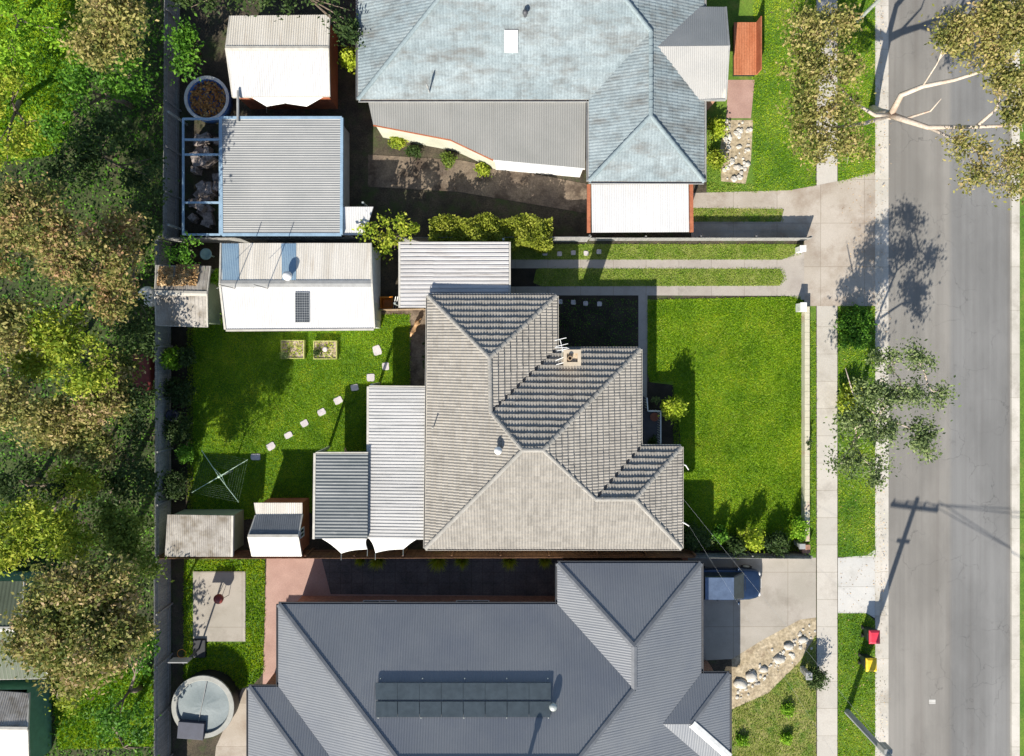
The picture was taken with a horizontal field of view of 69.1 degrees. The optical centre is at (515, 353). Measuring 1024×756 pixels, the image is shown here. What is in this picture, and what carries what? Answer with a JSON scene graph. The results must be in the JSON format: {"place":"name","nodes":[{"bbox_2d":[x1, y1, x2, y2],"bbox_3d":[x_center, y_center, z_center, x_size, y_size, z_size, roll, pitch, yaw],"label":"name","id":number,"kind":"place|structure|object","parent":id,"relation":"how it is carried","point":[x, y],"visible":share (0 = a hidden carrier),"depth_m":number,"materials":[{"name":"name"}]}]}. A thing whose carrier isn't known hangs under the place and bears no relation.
{"place":"outdoors","nodes":[
{"label":"outdoors","id":0,"kind":"place"},
{"bbox_2d":[0,0,84,161],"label":"lawn","id":1,"kind":"structure","parent":0,"point":[41,88],"depth_m":40.90,"materials":[{"name":"plant"}]},
{"bbox_2d":[0,62,61,176],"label":"tree","id":2,"kind":"object","parent":1,"relation":"on","point":[17,148],"visible":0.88,"depth_m":37.77,"materials":[{"name":"green plant"}]},
{"bbox_2d":[0,0,73,82],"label":"tree","id":3,"kind":"object","parent":1,"relation":"on","point":[6,6],"visible":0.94,"depth_m":37.41,"materials":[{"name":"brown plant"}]},
{"bbox_2d":[0,0,171,755],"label":"undergrowth floor","id":4,"kind":"structure","parent":0,"point":[97,203],"depth_m":40.90,"materials":[{"name":"plant"}]},
{"bbox_2d":[0,571,47,679],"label":"garden shed","id":5,"kind":"structure","parent":4,"relation":"on","point":[8,601],"depth_m":38.58,"materials":[{"name":"green metal"}]},
{"bbox_2d":[0,674,51,755],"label":"garden shed","id":6,"kind":"structure","parent":4,"relation":"on","point":[25,725],"depth_m":38.75,"materials":[{"name":"metal"}]},
{"bbox_2d":[0,287,82,469],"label":"tree","id":7,"kind":"object","parent":4,"relation":"on","point":[50,413],"visible":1,"depth_m":33.55,"materials":[{"name":"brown plant"}]},
{"bbox_2d":[0,455,93,510],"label":"tree","id":8,"kind":"object","parent":4,"relation":"on","point":[7,485],"visible":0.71,"depth_m":36.52,"materials":[{"name":"green plant"}]},
{"bbox_2d":[0,172,95,291],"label":"tree","id":9,"kind":"object","parent":4,"relation":"on","point":[16,222],"visible":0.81,"depth_m":33.06,"materials":[{"name":"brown plant"}]},
{"bbox_2d":[0,456,109,581],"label":"tree","id":10,"kind":"object","parent":4,"relation":"on","point":[66,531],"visible":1,"depth_m":34.41,"materials":[{"name":"green plant"}]},
{"bbox_2d":[0,298,120,407],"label":"tree","id":11,"kind":"object","parent":4,"relation":"on","point":[57,344],"visible":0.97,"depth_m":33.87,"materials":[{"name":"green plant"}]},
{"bbox_2d":[0,540,159,708],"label":"gum tree","id":12,"kind":"object","parent":4,"relation":"on","point":[79,614],"visible":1,"depth_m":31.76,"materials":[{"name":"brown plant"}]},
{"bbox_2d":[0,0,171,755],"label":"undergrowth","id":13,"kind":"object","parent":4,"relation":"on","point":[75,297],"visible":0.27,"depth_m":40.69,"materials":[{"name":"green plant"}]},
{"bbox_2d":[32,44,161,160],"bbox_3d":[-21.227,-13.216,38.247,6.892,5.546,4.921,-42,90,0],"label":"tree","id":14,"kind":"object","parent":4,"relation":"on","point":[73,78],"visible":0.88,"depth_m":36.67,"materials":[{"name":"green plant"}]},
{"bbox_2d":[30,199,164,332],"bbox_3d":[-18.928,-4.405,36.550,5.819,9.024,5.660,-42,90,0],"label":"tree","id":15,"kind":"object","parent":4,"relation":"on","point":[71,270],"visible":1,"depth_m":33.49,"materials":[{"name":"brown plant"}]},
{"bbox_2d":[55,344,150,474],"bbox_3d":[-20.023,2.768,37.981,4.312,6.170,6.533,27,90,0],"label":"tree","id":16,"kind":"object","parent":4,"relation":"on","point":[92,418],"visible":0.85,"depth_m":36.03,"materials":[{"name":"green plant"}]},
{"bbox_2d":[57,0,158,79],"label":"gum tree","id":17,"kind":"object","parent":4,"relation":"on","point":[110,19],"visible":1,"depth_m":34.16,"materials":[{"name":"brown plant"}]},
{"bbox_2d":[38,101,179,208],"bbox_3d":[-20.179,-9.857,38.136,6.731,5.846,4.969,0,90,0],"label":"tree","id":18,"kind":"object","parent":4,"relation":"on","point":[53,167],"visible":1,"depth_m":36.52,"materials":[{"name":"green plant"}]},
{"bbox_2d":[77,381,173,527],"bbox_3d":[-19.465,5.103,38.153,5.238,5.781,7.792,0,90,0],"label":"tree","id":19,"kind":"object","parent":4,"relation":"on","point":[116,482],"visible":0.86,"depth_m":36.66,"materials":[{"name":"green plant"}]},
{"bbox_2d":[91,629,160,738],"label":"tree","id":20,"kind":"object","parent":4,"relation":"on","point":[108,712],"visible":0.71,"depth_m":37.09,"materials":[{"name":"green plant"}]},
{"bbox_2d":[79,496,174,588],"bbox_3d":[-19.143,9.115,37.733,4.907,6.648,4.554,0,90,0],"label":"tree","id":21,"kind":"object","parent":4,"relation":"on","point":[124,539],"visible":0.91,"depth_m":35.47,"materials":[{"name":"green plant"}]},
{"bbox_2d":[0,0,265,750],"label":"grass","id":22,"kind":"structure","parent":4,"relation":"on","point":[245,664],"depth_m":40.86,"materials":[{"name":"plant"}]},
{"bbox_2d":[108,194,167,366],"bbox_3d":[-18.816,-3.523,38.162,3.805,5.802,8.387,0,90,0],"label":"tree","id":23,"kind":"object","parent":4,"relation":"on","point":[139,324],"visible":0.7,"depth_m":36.23,"materials":[{"name":"green plant"}]},
{"bbox_2d":[132,354,157,394],"bbox_3d":[-20.079,1.093,40.400,1.000,1.000,2.200,-3,90,0],"label":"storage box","id":24,"kind":"object","parent":4,"relation":"on","point":[148,377],"visible":0.37,"depth_m":39.90,"materials":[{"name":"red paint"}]},
{"bbox_2d":[52,667,153,748],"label":"lawn","id":25,"kind":"structure","parent":0,"point":[94,702],"depth_m":40.90,"materials":[{"name":"plant"}]},
{"bbox_2d":[83,695,161,755],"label":"tree","id":26,"kind":"object","parent":25,"relation":"on","point":[139,734],"visible":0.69,"depth_m":37.78,"materials":[{"name":"green plant"}]},
{"bbox_2d":[184,559,264,687],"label":"lawn","id":27,"kind":"structure","parent":0,"point":[261,640],"depth_m":40.90,"materials":[{"name":"plant"}]},
{"bbox_2d":[193,571,245,640],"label":"slab","id":28,"kind":"structure","parent":27,"relation":"on","point":[225,620],"depth_m":40.83,"materials":[{"name":"concrete"}]},
{"bbox_2d":[215,688,245,755],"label":"path","id":29,"kind":"structure","parent":0,"point":[232,741],"depth_m":40.89,"materials":[{"name":"concrete"}]},
{"bbox_2d":[186,313,411,519],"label":"lawn","id":30,"kind":"structure","parent":0,"point":[300,410],"depth_m":40.90,"materials":[{"name":"plant"}]},
{"bbox_2d":[263,558,495,683],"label":"path","id":31,"kind":"structure","parent":0,"point":[291,580],"depth_m":40.89,"materials":[{"name":"concrete"}]},
{"bbox_2d":[410,311,425,385],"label":"path","id":32,"kind":"structure","parent":0,"point":[417,352],"depth_m":40.89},
{"bbox_2d":[322,552,564,595],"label":"side path","id":33,"kind":"structure","parent":0,"point":[475,576],"depth_m":40.89,"materials":[{"name":"concrete"}]},
{"bbox_2d":[368,155,586,212],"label":"path","id":34,"kind":"structure","parent":0,"point":[426,174],"depth_m":40.89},
{"bbox_2d":[246,557,731,755],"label":"metal roofed house","id":35,"kind":"structure","parent":0,"point":[598,657],"depth_m":37.31,"materials":[{"name":"metal"}]},
{"bbox_2d":[172,0,874,755],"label":"ground","id":36,"kind":"structure","parent":0,"point":[422,208],"depth_m":40.91,"materials":[{"name":"soil"}]},
{"bbox_2d":[154,559,172,755],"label":"timber fence","id":37,"kind":"object","parent":36,"relation":"on","point":[162,676],"visible":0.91,"depth_m":40.00,"materials":[{"name":"wood"}]},
{"bbox_2d":[155,239,172,557],"bbox_3d":[-18.884,2.382,39.991,0.135,1.818,16.855,0,90,0],"label":"timber fence","id":38,"kind":"object","parent":36,"relation":"on","point":[162,509],"visible":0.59,"depth_m":39.80,"materials":[{"name":"wood"}]},
{"bbox_2d":[163,0,181,242],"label":"timber fence","id":39,"kind":"object","parent":36,"relation":"on","point":[171,153],"visible":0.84,"depth_m":39.89,"materials":[{"name":"wood"}]},
{"bbox_2d":[153,13,205,87],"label":"tree","id":40,"kind":"object","parent":36,"relation":"on","point":[188,34],"visible":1,"depth_m":37.99,"materials":[{"name":"green plant"}]},
{"bbox_2d":[172,326,192,513],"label":"garden bed","id":41,"kind":"object","parent":36,"relation":"on","point":[180,336],"visible":0.2,"depth_m":40.89,"materials":[{"name":"soil"}]},
{"bbox_2d":[160,467,192,501],"bbox_3d":[-18.381,7.034,40.105,1.877,1.704,1.882,0,90,0],"label":"garden shrub","id":42,"kind":"object","parent":41,"relation":"on","point":[177,486],"visible":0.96,"depth_m":39.89,"materials":[{"name":"green plant"}]},
{"bbox_2d":[162,408,193,446],"bbox_3d":[-18.282,3.952,40.186,1.835,1.544,2.269,0,90,0],"label":"garden shrub","id":43,"kind":"object","parent":41,"relation":"on","point":[175,432],"visible":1,"depth_m":39.98,"materials":[{"name":"green plant"}]},
{"bbox_2d":[161,374,199,410],"bbox_3d":[-18.128,2.079,40.060,1.921,1.792,2.034,0,90,0],"label":"garden shrub","id":44,"kind":"object","parent":41,"relation":"on","point":[174,387],"visible":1,"depth_m":39.88,"materials":[{"name":"green plant"}]},
{"bbox_2d":[161,231,204,268],"bbox_3d":[-17.015,-5.234,39.073,2.703,3.983,1.891,0,90,0],"label":"bush","id":45,"kind":"object","parent":36,"relation":"on","point":[185,254],"visible":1,"depth_m":37.48,"materials":[{"name":"green plant"}]},
{"bbox_2d":[154,265,220,326],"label":"garden shed","id":46,"kind":"structure","parent":36,"relation":"on","point":[199,305],"depth_m":38.69,"materials":[{"name":"metal"}]},
{"bbox_2d":[156,264,199,286],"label":"leaf litter","id":47,"kind":"object","parent":46,"relation":"on","point":[167,278],"visible":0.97,"depth_m":38.62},
{"bbox_2d":[177,719,205,739],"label":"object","id":48,"kind":"structure","parent":36,"relation":"on","point":[192,729],"depth_m":39.75,"materials":[{"name":"plastic"}]},
{"bbox_2d":[167,111,220,235],"bbox_3d":[-16.692,-9.410,39.730,2.834,2.340,6.515,0,90,0],"label":"pergola","id":49,"kind":"object","parent":36,"relation":"on","point":[184,154],"visible":0.97,"depth_m":38.57,"materials":[{"name":"metal"}]},
{"bbox_2d":[187,132,218,228],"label":"stored clutter","id":50,"kind":"object","parent":36,"relation":"on","point":[206,191],"visible":0.89,"depth_m":40.38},
{"bbox_2d":[165,509,243,556],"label":"garden shed","id":51,"kind":"structure","parent":36,"relation":"on","point":[204,533],"depth_m":38.83,"materials":[{"name":"metal"}]},
{"bbox_2d":[171,669,239,737],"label":"water tank","id":52,"kind":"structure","parent":36,"relation":"on","point":[210,697],"depth_m":40.02,"materials":[{"name":"plastic"}]},
{"bbox_2d":[184,76,232,123],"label":"planter","id":53,"kind":"structure","parent":36,"relation":"on","point":[208,97],"depth_m":40.34,"materials":[{"name":"blue paint"}]},
{"bbox_2d":[167,0,368,50],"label":"tree","id":54,"kind":"object","parent":36,"relation":"on","point":[352,36],"visible":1,"depth_m":37.16,"materials":[{"name":"green plant"}]},
{"bbox_2d":[247,498,308,556],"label":"cubby house","id":55,"kind":"structure","parent":36,"relation":"on","point":[279,527],"depth_m":38.83,"materials":[{"name":"grey metal"}]},
{"bbox_2d":[225,15,337,108],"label":"metal shed","id":56,"kind":"structure","parent":36,"relation":"on","point":[291,56],"depth_m":38.41,"materials":[{"name":"metal"}]},
{"bbox_2d":[219,116,349,237],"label":"metal shed","id":57,"kind":"structure","parent":36,"relation":"on","point":[284,176],"depth_m":38.52,"materials":[{"name":"metal"}]},
{"bbox_2d":[216,243,380,330],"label":"metal shed","id":58,"kind":"structure","parent":36,"relation":"on","point":[299,286],"depth_m":38.16,"materials":[{"name":"white paint"}]},
{"bbox_2d":[312,446,368,538],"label":"patio roof","id":59,"kind":"structure","parent":36,"relation":"on","point":[340,496],"depth_m":38.40,"materials":[{"name":"metal"}]},
{"bbox_2d":[343,202,372,234],"bbox_3d":[-8.187,-7.084,39.792,1.606,2.216,1.756,0,90,0],"label":"metal awning","id":60,"kind":"object","parent":36,"relation":"on","point":[352,216],"visible":0.94,"depth_m":38.73,"materials":[{"name":"metal"}]},
{"bbox_2d":[158,235,590,242],"bbox_3d":[-7.441,-6.204,40.040,22.855,1.720,0.135,0,90,0],"label":"timber fence","id":61,"kind":"object","parent":36,"relation":"on","point":[302,239],"visible":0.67,"depth_m":39.88,"materials":[{"name":"wood"}]},
{"bbox_2d":[352,209,419,263],"bbox_3d":[-6.606,-6.354,39.544,3.162,3.007,2.482,-34,90,0],"label":"bush","id":62,"kind":"object","parent":36,"relation":"on","point":[386,243],"visible":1,"depth_m":38.52,"materials":[{"name":"green plant"}]},
{"bbox_2d":[367,382,424,539],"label":"patio roof","id":63,"kind":"structure","parent":36,"relation":"on","point":[395,429],"depth_m":38.52,"materials":[{"name":"metal"}]},
{"bbox_2d":[159,547,696,558],"bbox_3d":[-4.647,10.707,40.040,28.443,1.720,0.135,0,90,0],"label":"timber fence","id":64,"kind":"object","parent":36,"relation":"on","point":[312,553],"visible":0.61,"depth_m":39.80,"materials":[{"name":"wood"}]},
{"bbox_2d":[394,238,510,307],"bbox_3d":[-3.290,-4.231,39.699,6.108,2.402,3.638,0,90,0],"label":"carport","id":65,"kind":"object","parent":36,"relation":"on","point":[425,269],"visible":0.98,"depth_m":38.58,"materials":[{"name":"silver metal"}]},
{"bbox_2d":[428,212,553,253],"bbox_3d":[-1.273,-6.443,39.792,6.643,2.497,2.029,0,90,0],"label":"hedge","id":66,"kind":"object","parent":36,"relation":"on","point":[526,227],"visible":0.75,"depth_m":39.03,"materials":[{"name":"green plant"}]},
{"bbox_2d":[423,294,682,550],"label":"tiled house","id":67,"kind":"structure","parent":36,"relation":"on","point":[532,435],"depth_m":37.47,"materials":[{"name":"beige tile"}]},
{"bbox_2d":[559,296,637,346],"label":"garden bed","id":68,"kind":"object","parent":36,"relation":"on","point":[588,334],"visible":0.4,"depth_m":40.89,"materials":[{"name":"soil"}]},
{"bbox_2d":[587,184,693,232],"bbox_3d":[6.507,-7.563,39.670,5.577,2.460,2.494,0,90,0],"label":"carport","id":69,"kind":"object","parent":36,"relation":"on","point":[642,207],"visible":1,"depth_m":38.56,"materials":[{"name":"white metal"}]},
{"bbox_2d":[642,396,660,443],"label":"porch platform","id":70,"kind":"structure","parent":36,"relation":"on","point":[650,427],"depth_m":40.66,"materials":[{"name":"white paint"}]},
{"bbox_2d":[588,236,812,240],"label":"timber fence","id":71,"kind":"object","parent":36,"relation":"on","point":[699,238],"visible":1,"depth_m":40.43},
{"bbox_2d":[733,16,761,75],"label":"red deck","id":72,"kind":"structure","parent":36,"relation":"on","point":[747,48],"depth_m":40.50,"materials":[{"name":"wood"}]},
{"bbox_2d":[695,551,812,558],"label":"timber fence","id":73,"kind":"object","parent":36,"relation":"on","point":[756,555],"visible":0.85,"depth_m":40.17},
{"bbox_2d":[732,618,815,708],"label":"garden bed","id":74,"kind":"object","parent":36,"relation":"on","point":[747,660],"visible":0.89,"depth_m":40.89,"materials":[{"name":"gravel"}]},
{"bbox_2d":[804,306,815,557],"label":"verge","id":75,"kind":"structure","parent":36,"relation":"on","point":[812,319],"depth_m":40.89,"materials":[{"name":"plant"}]},
{"bbox_2d":[817,0,836,755],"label":"footpath","id":76,"kind":"structure","parent":36,"relation":"on","point":[826,529],"depth_m":40.89,"materials":[{"name":"concrete"}]},
{"bbox_2d":[838,306,874,556],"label":"verge","id":77,"kind":"structure","parent":36,"relation":"on","point":[856,505],"depth_m":40.89,"materials":[{"name":"plant"}]},
{"bbox_2d":[833,302,877,351],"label":"verge shrub","id":78,"kind":"object","parent":77,"relation":"on","point":[857,335],"visible":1,"depth_m":40.23,"materials":[{"name":"green plant"}]},
{"bbox_2d":[821,336,961,492],"bbox_3d":[18.120,2.962,37.755,6.460,6.593,7.593,0,90,0],"label":"gum tree","id":79,"kind":"object","parent":77,"relation":"on","point":[867,428],"visible":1,"depth_m":35.53,"materials":[{"name":"green plant"}]},
{"bbox_2d":[838,613,874,755],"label":"verge","id":80,"kind":"structure","parent":36,"relation":"on","point":[847,681],"depth_m":40.89,"materials":[{"name":"plant"}]},
{"bbox_2d":[838,0,874,180],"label":"verge","id":81,"kind":"structure","parent":36,"relation":"on","point":[868,116],"depth_m":40.89,"materials":[{"name":"plant"}]},
{"bbox_2d":[752,0,877,755],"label":"grass","id":82,"kind":"structure","parent":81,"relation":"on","point":[840,371],"depth_m":40.87,"materials":[{"name":"plant"}]},
{"bbox_2d":[875,0,879,755],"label":"kerb","id":83,"kind":"structure","parent":36,"relation":"on","point":[877,342],"depth_m":40.88,"materials":[{"name":"concrete"}]},
{"bbox_2d":[764,0,1023,217],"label":"gum tree","id":84,"kind":"object","parent":36,"relation":"on","point":[1005,18],"visible":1,"depth_m":34.36,"materials":[{"name":"green plant"}]},
{"bbox_2d":[356,0,729,183],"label":"blue roofed house","id":85,"kind":"structure","parent":0,"point":[529,86],"depth_m":37.67,"materials":[{"name":"metal"}]},
{"bbox_2d":[638,294,646,396],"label":"path","id":86,"kind":"structure","parent":0,"point":[642,322],"depth_m":40.89,"materials":[{"name":"concrete"}]},
{"bbox_2d":[511,244,799,259],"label":"lawn","id":87,"kind":"structure","parent":0,"point":[760,251],"depth_m":40.90,"materials":[{"name":"plant"}]},
{"bbox_2d":[511,207,800,286],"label":"grass","id":88,"kind":"structure","parent":87,"relation":"on","point":[703,218],"depth_m":40.88,"materials":[{"name":"plant"}]},
{"bbox_2d":[511,252,803,299],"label":"driveway","id":89,"kind":"structure","parent":0,"point":[792,285],"depth_m":40.89,"materials":[{"name":"concrete"}]},
{"bbox_2d":[533,268,783,285],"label":"lawn","id":90,"kind":"structure","parent":0,"point":[678,282],"depth_m":40.90,"materials":[{"name":"plant"}]},
{"bbox_2d":[646,296,803,551],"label":"lawn","id":91,"kind":"structure","parent":0,"point":[707,388],"depth_m":40.90,"materials":[{"name":"plant"}]},
{"bbox_2d":[647,382,680,443],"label":"garden bed","id":92,"kind":"object","parent":91,"relation":"on","point":[663,391],"visible":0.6,"depth_m":40.89,"materials":[{"name":"soil"}]},
{"bbox_2d":[658,394,688,424],"bbox_3d":[8.398,2.938,39.742,1.822,2.422,1.618,0,90,0],"label":"garden shrub","id":93,"kind":"object","parent":92,"relation":"on","point":[674,408],"visible":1,"depth_m":39.26,"materials":[{"name":"green plant"}]},
{"bbox_2d":[683,528,800,551],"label":"garden bed","id":94,"kind":"object","parent":91,"relation":"on","point":[726,549],"visible":0.17,"depth_m":40.89,"materials":[{"name":"soil"}]},
{"bbox_2d":[683,520,713,551],"bbox_3d":[9.676,9.929,40.118,1.972,1.678,1.888,0,90,0],"label":"garden shrub","id":95,"kind":"object","parent":94,"relation":"on","point":[689,536],"visible":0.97,"depth_m":39.88,"materials":[{"name":"green plant"}]},
{"bbox_2d":[761,528,790,557],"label":"garden shrub","id":96,"kind":"object","parent":94,"relation":"on","point":[777,539],"visible":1,"depth_m":39.99,"materials":[{"name":"green plant"}]},
{"bbox_2d":[801,307,809,540],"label":"front wall","id":97,"kind":"structure","parent":91,"relation":"on","point":[805,409],"depth_m":40.32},
{"bbox_2d":[693,208,782,221],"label":"lawn","id":98,"kind":"structure","parent":0,"point":[740,210],"depth_m":40.90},
{"bbox_2d":[726,80,754,117],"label":"path","id":99,"kind":"structure","parent":0,"point":[739,98],"depth_m":40.89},
{"bbox_2d":[688,558,815,659],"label":"driveway","id":100,"kind":"structure","parent":0,"point":[788,590],"depth_m":40.89,"materials":[{"name":"concrete"}]},
{"bbox_2d":[704,565,760,604],"bbox_3d":[11.366,12.453,40.168,3.994,1.457,2.028,0,90,0],"label":"parked car","id":101,"kind":"object","parent":100,"relation":"on","point":[738,583],"visible":0.73,"depth_m":39.78,"materials":[{"name":"blue paint"}]},
{"bbox_2d":[707,0,814,191],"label":"lawn","id":102,"kind":"structure","parent":0,"point":[740,10],"depth_m":40.90,"materials":[{"name":"plant"}]},
{"bbox_2d":[720,120,752,183],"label":"garden bed","id":103,"kind":"object","parent":102,"relation":"on","point":[743,141],"visible":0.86,"depth_m":40.89,"materials":[{"name":"gravel"}]},
{"bbox_2d":[722,119,752,181],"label":"rocks","id":104,"kind":"object","parent":103,"relation":"on","point":[737,133],"visible":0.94,"depth_m":40.82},
{"bbox_2d":[732,635,815,755],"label":"lawn","id":105,"kind":"structure","parent":0,"point":[754,746],"depth_m":40.89,"materials":[{"name":"plant"}]},
{"bbox_2d":[706,119,817,755],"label":"grass","id":106,"kind":"structure","parent":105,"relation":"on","point":[717,190],"depth_m":40.87,"materials":[{"name":"plant"}]},
{"bbox_2d":[691,172,874,305],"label":"driveway","id":107,"kind":"structure","parent":0,"point":[824,221],"depth_m":40.89,"materials":[{"name":"concrete"}]},
{"bbox_2d":[838,550,874,617],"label":"driveway","id":108,"kind":"structure","parent":0,"point":[854,568],"depth_m":40.89,"materials":[{"name":"concrete"}]},
{"bbox_2d":[889,0,1009,755],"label":"road","id":109,"kind":"structure","parent":0,"point":[949,509],"depth_m":41.00,"materials":[{"name":"asphalt"}]},
{"bbox_2d":[880,0,888,755],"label":"gutter channel","id":110,"kind":"object","parent":109,"relation":"on","point":[884,333],"visible":1,"depth_m":40.99,"materials":[{"name":"concrete"}]},
{"bbox_2d":[1010,2,1019,755],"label":"kerb","id":111,"kind":"structure","parent":109,"relation":"on","point":[1015,479],"depth_m":40.88,"materials":[{"name":"concrete"}]},
{"bbox_2d":[1020,37,1023,755],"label":"verge","id":112,"kind":"structure","parent":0,"point":[1022,477],"depth_m":40.90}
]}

